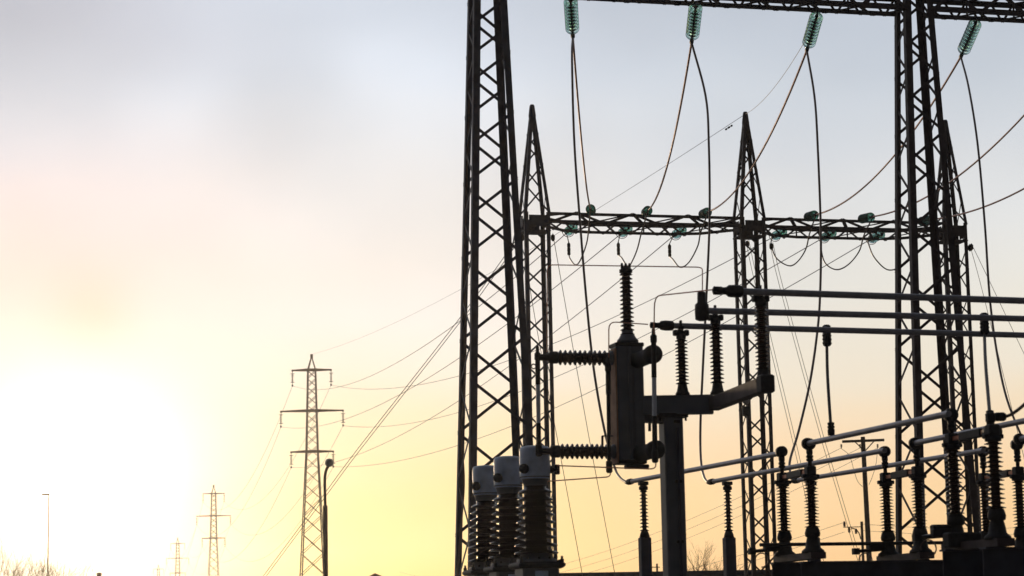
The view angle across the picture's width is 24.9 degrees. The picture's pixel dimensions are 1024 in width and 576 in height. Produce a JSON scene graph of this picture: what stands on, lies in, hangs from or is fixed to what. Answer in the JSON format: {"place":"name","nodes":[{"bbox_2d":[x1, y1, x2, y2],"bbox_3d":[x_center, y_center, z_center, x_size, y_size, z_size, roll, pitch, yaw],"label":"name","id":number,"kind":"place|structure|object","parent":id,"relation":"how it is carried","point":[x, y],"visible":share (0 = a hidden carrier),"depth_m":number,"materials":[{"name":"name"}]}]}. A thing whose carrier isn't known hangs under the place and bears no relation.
{"place":"outdoors","nodes":[
{"label":"outdoors","id":0,"kind":"place"},
{"bbox_2d":[0,0,1023,575],"label":"sky","id":1,"kind":"structure","parent":0,"point":[201,200],"materials":[{"name":"white"}]},
{"bbox_2d":[559,569,771,575],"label":"equipment building","id":2,"kind":"structure","parent":0,"point":[704,573],"depth_m":94.35,"materials":[{"name":"metal"}]},
{"bbox_2d":[822,324,834,435],"bbox_3d":[4.868,1.394,35.728,0.151,1.914,2.040,-2,-9,8],"label":"tap connector","id":3,"kind":"object","parent":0,"point":[826,342],"visible":0.94,"depth_m":35.90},
{"bbox_2d":[1013,433,1023,444],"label":"busbar tube","id":4,"kind":"object","parent":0,"point":[1018,438],"visible":1,"depth_m":35.32,"materials":[{"name":"metal"}]},
{"label":"ground","id":5,"kind":"structure","parent":0,"visible":0},
{"bbox_2d":[0,540,55,575],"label":"bare tree","id":6,"kind":"object","parent":5,"relation":"on","point":[27,567],"visible":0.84,"depth_m":153.19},
{"bbox_2d":[0,537,56,575],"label":"bare tree","id":7,"kind":"object","parent":5,"relation":"on","point":[14,572],"visible":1,"depth_m":149.47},
{"bbox_2d":[41,494,49,574],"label":"street lamp","id":8,"kind":"object","parent":5,"relation":"on","point":[48,533],"visible":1,"depth_m":209.06,"materials":[{"name":"metal"}]},
{"bbox_2d":[20,545,88,575],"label":"bare tree","id":9,"kind":"object","parent":5,"relation":"on","point":[48,572],"visible":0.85,"depth_m":158.75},
{"bbox_2d":[38,551,97,575],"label":"bare tree","id":10,"kind":"object","parent":5,"relation":"on","point":[69,569],"visible":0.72,"depth_m":164.18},
{"bbox_2d":[166,538,189,575],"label":"pylon","id":11,"kind":"object","parent":5,"relation":"on","point":[178,543],"visible":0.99,"depth_m":636.39,"materials":[{"name":"metal"}]},
{"bbox_2d":[196,485,231,575],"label":"pylon","id":12,"kind":"object","parent":5,"relation":"on","point":[215,537],"visible":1,"depth_m":419.32,"materials":[{"name":"metal"}]},
{"bbox_2d":[279,354,344,575],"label":"pylon","id":13,"kind":"object","parent":5,"relation":"on","point":[306,451],"visible":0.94,"depth_m":227.13,"materials":[{"name":"metal"}]},
{"bbox_2d":[294,234,564,389],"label":"line conductor","id":14,"kind":"object","parent":13,"relation":"attached to","point":[439,335],"visible":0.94,"depth_m":118.29,"materials":[{"name":"metal"}]},
{"bbox_2d":[284,235,618,427],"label":"line conductor","id":15,"kind":"object","parent":13,"relation":"attached to","point":[484,340],"visible":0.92,"depth_m":107.82,"materials":[{"name":"metal"}]},
{"bbox_2d":[291,237,671,467],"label":"line conductor","id":16,"kind":"object","parent":13,"relation":"attached to","point":[508,366],"visible":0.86,"depth_m":111.34,"materials":[{"name":"metal"}]},
{"bbox_2d":[318,116,741,352],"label":"earth wire","id":17,"kind":"object","parent":13,"relation":"attached to","point":[560,231],"visible":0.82,"depth_m":98.56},
{"bbox_2d":[333,238,770,388],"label":"line conductor","id":18,"kind":"object","parent":13,"relation":"attached to","point":[595,325],"visible":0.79,"depth_m":107.11,"materials":[{"name":"metal"}]},
{"bbox_2d":[350,240,818,426],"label":"line conductor","id":19,"kind":"object","parent":13,"relation":"attached to","point":[638,338],"visible":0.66,"depth_m":107.37,"materials":[{"name":"metal"}]},
{"bbox_2d":[351,242,865,466],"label":"line conductor","id":20,"kind":"object","parent":13,"relation":"attached to","point":[663,355],"visible":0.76,"depth_m":107.85,"materials":[{"name":"metal"}]},
{"bbox_2d":[323,458,332,575],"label":"street lamp","id":21,"kind":"object","parent":5,"relation":"on","point":[328,462],"visible":1,"depth_m":82.62,"materials":[{"name":"metal"}]},
{"bbox_2d":[263,235,523,575],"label":"stay wire","id":22,"kind":"object","parent":5,"relation":"on","point":[380,423],"visible":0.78,"depth_m":86.00,"materials":[{"name":"metal"}]},
{"bbox_2d":[462,465,498,575],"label":"current transformer","id":23,"kind":"object","parent":5,"relation":"on","point":[485,493],"visible":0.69,"depth_m":38.88,"materials":[{"name":"ceramic"}]},
{"bbox_2d":[455,0,532,575],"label":"lattice tower","id":24,"kind":"structure","parent":5,"relation":"on","point":[474,73],"depth_m":50.66,"materials":[{"name":"metal"}]},
{"bbox_2d":[577,0,908,16],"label":"lattice beam","id":25,"kind":"structure","parent":24,"relation":"attached to","point":[865,4],"depth_m":53.38,"materials":[{"name":"metal"}]},
{"bbox_2d":[564,0,578,37],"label":"glass insulator string","id":26,"kind":"object","parent":25,"relation":"hanging from","point":[571,15],"visible":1,"depth_m":52.63,"materials":[{"name":"teal"}]},
{"bbox_2d":[573,43,590,208],"bbox_3d":[1.987,-3.836,64.553,0.052,0.807,22.077,-1,-8,3],"label":"span cable","id":27,"kind":"object","parent":26,"relation":"attached to","point":[575,71],"visible":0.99,"depth_m":59.71,"materials":[{"name":"orange metal"}]},
{"bbox_2d":[586,204,595,215],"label":"glass insulator string","id":28,"kind":"object","parent":27,"relation":"attached to","point":[593,210],"visible":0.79,"depth_m":75.91,"materials":[{"name":"teal"}]},
{"bbox_2d":[571,37,625,481],"bbox_3d":[1.684,-1.066,48.816,0.258,10.889,8.310,0,-8,-4],"label":"dropper cable","id":29,"kind":"object","parent":26,"relation":"hanging from","point":[584,280],"visible":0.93,"depth_m":49.95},
{"bbox_2d":[686,3,701,43],"bbox_3d":[4.200,-6.109,53.612,0.322,0.322,1.869,-1,-23,0],"label":"glass insulator string","id":30,"kind":"object","parent":25,"relation":"hanging from","point":[693,21],"visible":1,"depth_m":53.34,"materials":[{"name":"teal"}]},
{"bbox_2d":[648,44,691,210],"bbox_3d":[4.343,-3.792,65.115,0.052,0.815,21.711,-1,-8,0],"label":"span cable","id":31,"kind":"object","parent":30,"relation":"attached to","point":[683,90],"visible":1,"depth_m":60.24,"materials":[{"name":"orange metal"}]},
{"bbox_2d":[641,206,652,216],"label":"glass insulator string","id":32,"kind":"object","parent":31,"relation":"attached to","point":[645,210],"visible":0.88,"depth_m":76.31,"materials":[{"name":"teal"}]},
{"bbox_2d":[691,43,710,481],"bbox_3d":[4.072,-1.019,49.410,0.390,10.885,8.595,-2,-8,5],"label":"dropper cable","id":33,"kind":"object","parent":30,"relation":"hanging from","point":[707,270],"visible":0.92,"depth_m":50.52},
{"bbox_2d":[802,11,822,51],"bbox_3d":[7.058,-6.021,54.564,0.322,0.322,1.869,-1,-23,-2],"label":"glass insulator string","id":34,"kind":"object","parent":25,"relation":"hanging from","point":[815,19],"visible":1,"depth_m":54.29,"materials":[{"name":"teal"}]},
{"bbox_2d":[711,52,805,210],"bbox_3d":[6.761,-3.730,65.838,0.052,0.816,21.259,-1,-8,-2],"label":"span cable","id":35,"kind":"object","parent":34,"relation":"attached to","point":[777,120],"visible":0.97,"depth_m":61.33,"materials":[{"name":"orange metal"}]},
{"bbox_2d":[698,207,711,218],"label":"glass insulator string","id":36,"kind":"object","parent":35,"relation":"attached to","point":[702,213],"visible":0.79,"depth_m":76.82,"materials":[{"name":"teal"}]},
{"bbox_2d":[788,51,821,481],"bbox_3d":[6.332,-0.996,49.860,0.451,10.883,9.726,-3,-9,12],"label":"dropper cable","id":37,"kind":"object","parent":34,"relation":"hanging from","point":[820,287],"visible":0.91,"depth_m":50.97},
{"bbox_2d":[483,456,524,575],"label":"current transformer","id":38,"kind":"object","parent":5,"relation":"on","point":[507,481],"visible":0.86,"depth_m":36.81,"materials":[{"name":"ceramic"}]},
{"bbox_2d":[520,473,610,483],"bbox_3d":[0.844,2.938,35.828,0.117,0.120,2.673,4,-10,-30],"label":"copper link","id":39,"kind":"object","parent":38,"relation":"attached to","point":[576,479],"visible":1,"depth_m":35.56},
{"bbox_2d":[508,445,565,575],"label":"current transformer","id":40,"kind":"object","parent":5,"relation":"on","point":[536,558],"visible":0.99,"depth_m":34.71,"materials":[{"name":"ceramic"}]},
{"bbox_2d":[519,104,557,558],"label":"peaked lattice tower","id":41,"kind":"structure","parent":5,"relation":"on","point":[532,224],"depth_m":77.12,"materials":[{"name":"metal"}]},
{"bbox_2d":[542,211,742,235],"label":"lattice beam","id":42,"kind":"structure","parent":41,"relation":"attached to","point":[648,225],"depth_m":78.59,"materials":[{"name":"metal"}]},
{"bbox_2d":[562,224,577,236],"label":"glass insulator string","id":43,"kind":"object","parent":42,"relation":"attached to","point":[574,226],"visible":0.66,"depth_m":79.88,"materials":[{"name":"teal"}]},
{"bbox_2d":[567,210,590,264],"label":"jumper loop","id":44,"kind":"object","parent":43,"relation":"hanging from","point":[568,249],"visible":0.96,"depth_m":78.02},
{"bbox_2d":[617,225,632,238],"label":"glass insulator string","id":45,"kind":"object","parent":42,"relation":"attached to","point":[627,228],"visible":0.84,"depth_m":79.87,"materials":[{"name":"teal"}]},
{"bbox_2d":[617,211,647,263],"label":"jumper loop","id":46,"kind":"object","parent":45,"relation":"hanging from","point":[618,248],"visible":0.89,"depth_m":78.06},
{"bbox_2d":[670,227,686,239],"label":"glass insulator string","id":47,"kind":"object","parent":42,"relation":"attached to","point":[683,229],"visible":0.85,"depth_m":80.63,"materials":[{"name":"teal"}]},
{"bbox_2d":[668,213,707,267],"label":"jumper loop","id":48,"kind":"object","parent":47,"relation":"hanging from","point":[669,250],"visible":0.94,"depth_m":78.79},
{"bbox_2d":[530,290,582,575],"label":"stay wire","id":49,"kind":"object","parent":5,"relation":"on","point":[558,444],"visible":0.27,"depth_m":81.56,"materials":[{"name":"metal"}]},
{"bbox_2d":[551,234,614,573],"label":"stay wire","id":50,"kind":"object","parent":5,"relation":"attached to","point":[552,237],"visible":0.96,"depth_m":79.55,"materials":[{"name":"metal"}]},
{"bbox_2d":[638,481,651,575],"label":"pedestal insulator","id":51,"kind":"object","parent":5,"relation":"on","point":[645,553],"visible":1,"depth_m":42.89,"materials":[{"name":"brown ceramic"}]},
{"bbox_2d":[624,452,776,484],"bbox_3d":[3.235,3.173,40.649,0.115,0.116,7.096,2,-9,-18],"label":"busbar tube","id":52,"kind":"object","parent":51,"relation":"on","point":[630,481],"visible":0.9,"depth_m":39.83,"materials":[{"name":"metal"}]},
{"bbox_2d":[642,374,774,575],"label":"support post","id":53,"kind":"object","parent":5,"relation":"on","point":[673,411],"visible":0.99,"depth_m":34.79,"materials":[{"name":"metal"}]},
{"bbox_2d":[531,263,664,472],"bbox_3d":[1.445,1.188,35.006,1.989,3.221,1.296,-5,-9,22],"label":"circuit breaker","id":54,"kind":"object","parent":53,"relation":"attached to","point":[627,360],"visible":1,"depth_m":34.88,"materials":[{"name":"grey paint"}]},
{"bbox_2d":[557,463,655,469],"bbox_3d":[1.462,2.654,34.522,1.811,0.157,0.249,-8,-11,37],"label":"copper link","id":55,"kind":"object","parent":54,"relation":"attached to","point":[607,467],"visible":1,"depth_m":34.56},
{"bbox_2d":[547,264,702,351],"bbox_3d":[1.937,0.080,35.655,0.690,1.402,4.078,4,-10,-33],"label":"copper link","id":56,"kind":"object","parent":54,"relation":"attached to","point":[607,265],"visible":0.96,"depth_m":36.56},
{"bbox_2d":[608,322,647,356],"bbox_3d":[1.756,0.850,35.047,0.659,0.683,0.024,2,-9,-18],"label":"copper link","id":57,"kind":"object","parent":54,"relation":"attached to","point":[619,322],"visible":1,"depth_m":35.01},
{"bbox_2d":[653,289,711,333],"bbox_3d":[2.396,0.284,33.102,0.098,0.569,2.320,2,-9,-18],"label":"copper link","id":58,"kind":"object","parent":54,"relation":"attached to","point":[672,294],"visible":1,"depth_m":33.59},
{"bbox_2d":[673,320,689,394],"bbox_3d":[2.568,1.058,35.121,0.223,1.144,0.224,-6,-10,31],"label":"post insulator","id":59,"kind":"object","parent":53,"relation":"on","point":[680,334],"visible":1,"depth_m":35.06,"materials":[{"name":"brown ceramic"}]},
{"bbox_2d":[650,320,1023,337],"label":"busbar tube","id":60,"kind":"object","parent":59,"relation":"attached to","point":[665,325],"visible":0.94,"depth_m":35.66,"materials":[{"name":"metal"}]},
{"bbox_2d":[980,312,994,424],"bbox_3d":[6.784,1.091,33.191,0.149,2.232,5.838,-3,-9,12],"label":"tap connector","id":61,"kind":"object","parent":60,"relation":"hanging from","point":[984,329],"visible":0.72,"depth_m":34.22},
{"bbox_2d":[708,305,723,394],"bbox_3d":[3.092,0.935,35.109,0.226,1.362,0.225,-6,-10,31],"label":"post insulator","id":62,"kind":"object","parent":53,"relation":"on","point":[715,320],"visible":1,"depth_m":35.05,"materials":[{"name":"brown ceramic"}]},
{"bbox_2d":[695,291,1023,321],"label":"busbar tube","id":63,"kind":"object","parent":62,"relation":"attached to","point":[703,310],"visible":0.94,"depth_m":34.12,"materials":[{"name":"metal"}]},
{"bbox_2d":[751,285,769,381],"bbox_3d":[3.458,0.628,32.127,0.224,1.348,0.223,-6,-10,31],"label":"post insulator","id":64,"kind":"object","parent":53,"relation":"on","point":[760,301],"visible":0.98,"depth_m":32.07,"materials":[{"name":"brown ceramic"}]},
{"bbox_2d":[712,285,1023,303],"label":"busbar tube","id":65,"kind":"object","parent":64,"relation":"attached to","point":[736,291],"visible":1,"depth_m":32.45,"materials":[{"name":"metal"}]},
{"bbox_2d":[687,543,750,570],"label":"bare tree","id":66,"kind":"object","parent":5,"relation":"on","point":[705,565],"visible":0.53,"depth_m":117.03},
{"bbox_2d":[722,481,736,575],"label":"pedestal insulator","id":67,"kind":"object","parent":5,"relation":"on","point":[729,554],"visible":1,"depth_m":42.99,"materials":[{"name":"brown ceramic"}]},
{"bbox_2d":[706,448,886,484],"bbox_3d":[4.849,3.164,40.787,0.115,0.116,7.731,1,-9,-17],"label":"busbar tube","id":68,"kind":"object","parent":67,"relation":"on","point":[712,481],"visible":1,"depth_m":40.21,"materials":[{"name":"metal"}]},
{"bbox_2d":[732,111,776,575],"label":"peaked lattice tower","id":69,"kind":"structure","parent":5,"relation":"on","point":[745,232],"depth_m":78.66,"materials":[{"name":"metal"}]},
{"bbox_2d":[742,400,749,415],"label":"floodlight","id":70,"kind":"object","parent":69,"relation":"attached to","point":[745,410],"visible":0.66,"depth_m":77.54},
{"bbox_2d":[756,217,945,240],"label":"lattice beam","id":71,"kind":"structure","parent":69,"relation":"attached to","point":[826,228],"depth_m":80.25,"materials":[{"name":"metal"}]},
{"bbox_2d":[769,229,786,241],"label":"glass insulator string","id":72,"kind":"object","parent":71,"relation":"attached to","point":[784,231],"visible":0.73,"depth_m":81.56,"materials":[{"name":"teal"}]},
{"bbox_2d":[770,216,815,265],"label":"jumper loop","id":73,"kind":"object","parent":72,"relation":"hanging from","point":[804,250],"visible":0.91,"depth_m":78.88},
{"bbox_2d":[818,230,836,242],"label":"glass insulator string","id":74,"kind":"object","parent":71,"relation":"attached to","point":[831,233],"visible":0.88,"depth_m":81.55,"materials":[{"name":"teal"}]},
{"bbox_2d":[822,218,872,269],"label":"jumper loop","id":75,"kind":"object","parent":74,"relation":"hanging from","point":[856,254],"visible":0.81,"depth_m":79.23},
{"bbox_2d":[866,231,884,244],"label":"glass insulator string","id":76,"kind":"object","parent":71,"relation":"attached to","point":[879,234],"visible":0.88,"depth_m":81.97,"materials":[{"name":"teal"}]},
{"bbox_2d":[868,224,928,270],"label":"jumper loop","id":77,"kind":"object","parent":76,"relation":"hanging from","point":[877,260],"visible":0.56,"depth_m":81.26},
{"bbox_2d":[745,240,823,560],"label":"stay wire","id":78,"kind":"object","parent":5,"relation":"on","point":[747,242],"visible":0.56,"depth_m":82.67,"materials":[{"name":"metal"}]},
{"bbox_2d":[770,562,800,575],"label":"steel frame","id":79,"kind":"object","parent":5,"relation":"on","point":[786,568],"visible":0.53,"depth_m":36.87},
{"bbox_2d":[748,439,825,567],"bbox_3d":[4.441,3.368,36.199,0.701,1.922,1.955,3,-9,-24],"label":"disconnector","id":80,"kind":"object","parent":79,"relation":"on","point":[813,550],"visible":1,"depth_m":36.18,"materials":[{"name":"metal"}]},
{"bbox_2d":[806,482,820,560],"bbox_3d":[5.653,5.809,43.200,0.200,4.402,0.200,1,-9,-14],"label":"pedestal insulator","id":81,"kind":"object","parent":5,"relation":"on","point":[818,537],"visible":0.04,"depth_m":43.29,"materials":[{"name":"brown ceramic"}]},
{"bbox_2d":[791,448,985,483],"bbox_3d":[6.487,3.171,41.040,0.115,0.116,7.469,2,-9,-18],"label":"busbar tube","id":82,"kind":"object","parent":81,"relation":"on","point":[900,463],"visible":0.83,"depth_m":40.44,"materials":[{"name":"metal"}]},
{"bbox_2d":[769,242,860,559],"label":"stay wire","id":83,"kind":"object","parent":5,"relation":"on","point":[771,245],"visible":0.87,"depth_m":81.69,"materials":[{"name":"metal"}]},
{"bbox_2d":[843,521,864,560],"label":"utility pole","id":84,"kind":"object","parent":5,"relation":"on","point":[861,536],"visible":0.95,"depth_m":149.19,"materials":[{"name":"brown wood"}]},
{"bbox_2d":[841,437,883,560],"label":"utility pole","id":85,"kind":"object","parent":5,"relation":"on","point":[863,440],"visible":0.94,"depth_m":126.65,"materials":[{"name":"brown wood"}]},
{"bbox_2d":[401,448,840,575],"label":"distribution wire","id":86,"kind":"object","parent":85,"relation":"attached to","point":[689,519],"visible":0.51,"depth_m":157.29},
{"bbox_2d":[559,451,853,572],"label":"distribution wire","id":87,"kind":"object","parent":85,"relation":"attached to","point":[689,528],"visible":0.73,"depth_m":164.72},
{"bbox_2d":[798,560,942,575],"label":"steel frame","id":88,"kind":"object","parent":5,"relation":"on","point":[882,568],"visible":0.53,"depth_m":35.61,"materials":[{"name":"metal"}]},
{"bbox_2d":[852,444,934,560],"bbox_3d":[6.150,3.404,36.593,0.701,1.940,1.957,3,-9,-25],"label":"disconnector","id":89,"kind":"object","parent":88,"relation":"on","point":[915,474],"visible":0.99,"depth_m":36.65,"materials":[{"name":"metal"}]},
{"bbox_2d":[759,541,942,546],"bbox_3d":[6.273,4.090,37.186,5.111,0.086,0.056,2,-9,-20],"label":"operating shaft","id":90,"kind":"object","parent":89,"relation":"attached to","point":[848,543],"visible":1,"depth_m":36.82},
{"bbox_2d":[908,418,1023,448],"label":"busbar tube","id":91,"kind":"object","parent":89,"relation":"attached to","point":[914,443],"visible":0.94,"depth_m":34.83,"materials":[{"name":"metal"}]},
{"bbox_2d":[894,0,979,559],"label":"lattice tower","id":92,"kind":"structure","parent":5,"relation":"on","point":[908,144],"depth_m":53.31,"materials":[{"name":"metal"}]},
{"bbox_2d":[921,0,1023,22],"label":"lattice beam","id":93,"kind":"structure","parent":92,"relation":"attached to","point":[1017,10],"depth_m":54.57,"materials":[{"name":"metal"}]},
{"bbox_2d":[958,18,981,57],"bbox_3d":[10.918,-5.959,55.468,0.322,0.322,1.869,-1,-23,-2],"label":"glass insulator string","id":94,"kind":"object","parent":93,"relation":"hanging from","point":[969,36],"visible":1,"depth_m":55.21,"materials":[{"name":"teal"}]},
{"bbox_2d":[816,58,959,214],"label":"span cable","id":95,"kind":"object","parent":94,"relation":"attached to","point":[932,103],"visible":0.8,"depth_m":65.20,"materials":[{"name":"orange metal"}]},
{"bbox_2d":[804,210,818,221],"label":"glass insulator string","id":96,"kind":"object","parent":95,"relation":"attached to","point":[809,216],"visible":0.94,"depth_m":77.71,"materials":[{"name":"teal"}]},
{"bbox_2d":[960,57,1021,433],"bbox_3d":[10.457,-1.217,51.157,0.267,10.224,8.959,-2,-8,6],"label":"dropper cable","id":97,"kind":"object","parent":94,"relation":"hanging from","point":[987,268],"visible":0.91,"depth_m":51.50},
{"bbox_3d":[13.772,-5.871,56.418,0.322,0.322,1.869,0,-23,-5],"label":"glass insulator string","id":98,"kind":"object","parent":93,"relation":"hanging from","visible":0},
{"bbox_2d":[873,115,1023,216],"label":"span cable","id":99,"kind":"object","parent":98,"relation":"attached to","point":[997,142],"visible":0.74,"depth_m":65.34,"materials":[{"name":"orange metal"}]},
{"bbox_2d":[858,212,874,223],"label":"glass insulator string","id":100,"kind":"object","parent":99,"relation":"attached to","point":[864,218],"visible":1,"depth_m":78.22,"materials":[{"name":"teal"}]},
{"bbox_3d":[16.634,-5.784,57.366,0.322,0.322,1.869,0,-23,-7],"label":"glass insulator string","id":101,"kind":"object","parent":93,"relation":"hanging from","visible":0},
{"bbox_2d":[938,188,1023,218],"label":"span cable","id":102,"kind":"object","parent":101,"relation":"attached to","point":[986,205],"visible":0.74,"depth_m":72.51,"materials":[{"name":"orange metal"}]},
{"bbox_2d":[936,120,981,531],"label":"peaked lattice tower","id":103,"kind":"structure","parent":5,"relation":"on","point":[959,231],"depth_m":80.54,"materials":[{"name":"metal"}]},
{"bbox_2d":[939,549,982,575],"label":"steel frame","id":104,"kind":"object","parent":5,"relation":"on","point":[962,562],"visible":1,"depth_m":30.74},
{"bbox_2d":[912,408,1014,556],"bbox_3d":[6.021,2.493,30.316,0.694,1.979,1.876,3,-9,-26],"label":"disconnector","id":105,"kind":"object","parent":104,"relation":"on","point":[997,535],"visible":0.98,"depth_m":30.12,"materials":[{"name":"ceramic"}]},
{"bbox_2d":[801,410,951,448],"bbox_3d":[5.154,2.029,33.193,0.180,0.179,4.887,1,-9,-16],"label":"busbar tube","id":106,"kind":"object","parent":105,"relation":"attached to","point":[807,443],"visible":1,"depth_m":33.02,"materials":[{"name":"metal"}]},
{"bbox_2d":[926,524,981,547],"bbox_3d":[5.807,3.301,30.817,0.502,0.320,0.900,2,-9,-23],"label":"drive box","id":107,"kind":"object","parent":105,"relation":"attached to","point":[952,539],"visible":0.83,"depth_m":30.44,"materials":[{"name":"metal"}]},
{"bbox_2d":[982,403,1023,434],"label":"terminal clamp","id":108,"kind":"object","parent":105,"relation":"attached to","point":[991,417],"visible":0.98,"depth_m":29.81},
{"bbox_2d":[968,244,1023,456],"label":"stay wire","id":109,"kind":"object","parent":5,"relation":"on","point":[969,247],"visible":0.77,"depth_m":82.17,"materials":[{"name":"metal"}]},
{"bbox_2d":[979,547,1023,575],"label":"steel frame","id":110,"kind":"object","parent":5,"relation":"on","point":[1003,561],"visible":1,"depth_m":29.45,"materials":[{"name":"metal"}]},
{"bbox_2d":[976,440,1023,546],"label":"disconnector","id":111,"kind":"object","parent":110,"relation":"on","point":[1015,474],"visible":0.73,"depth_m":36.35,"materials":[{"name":"ceramic"}]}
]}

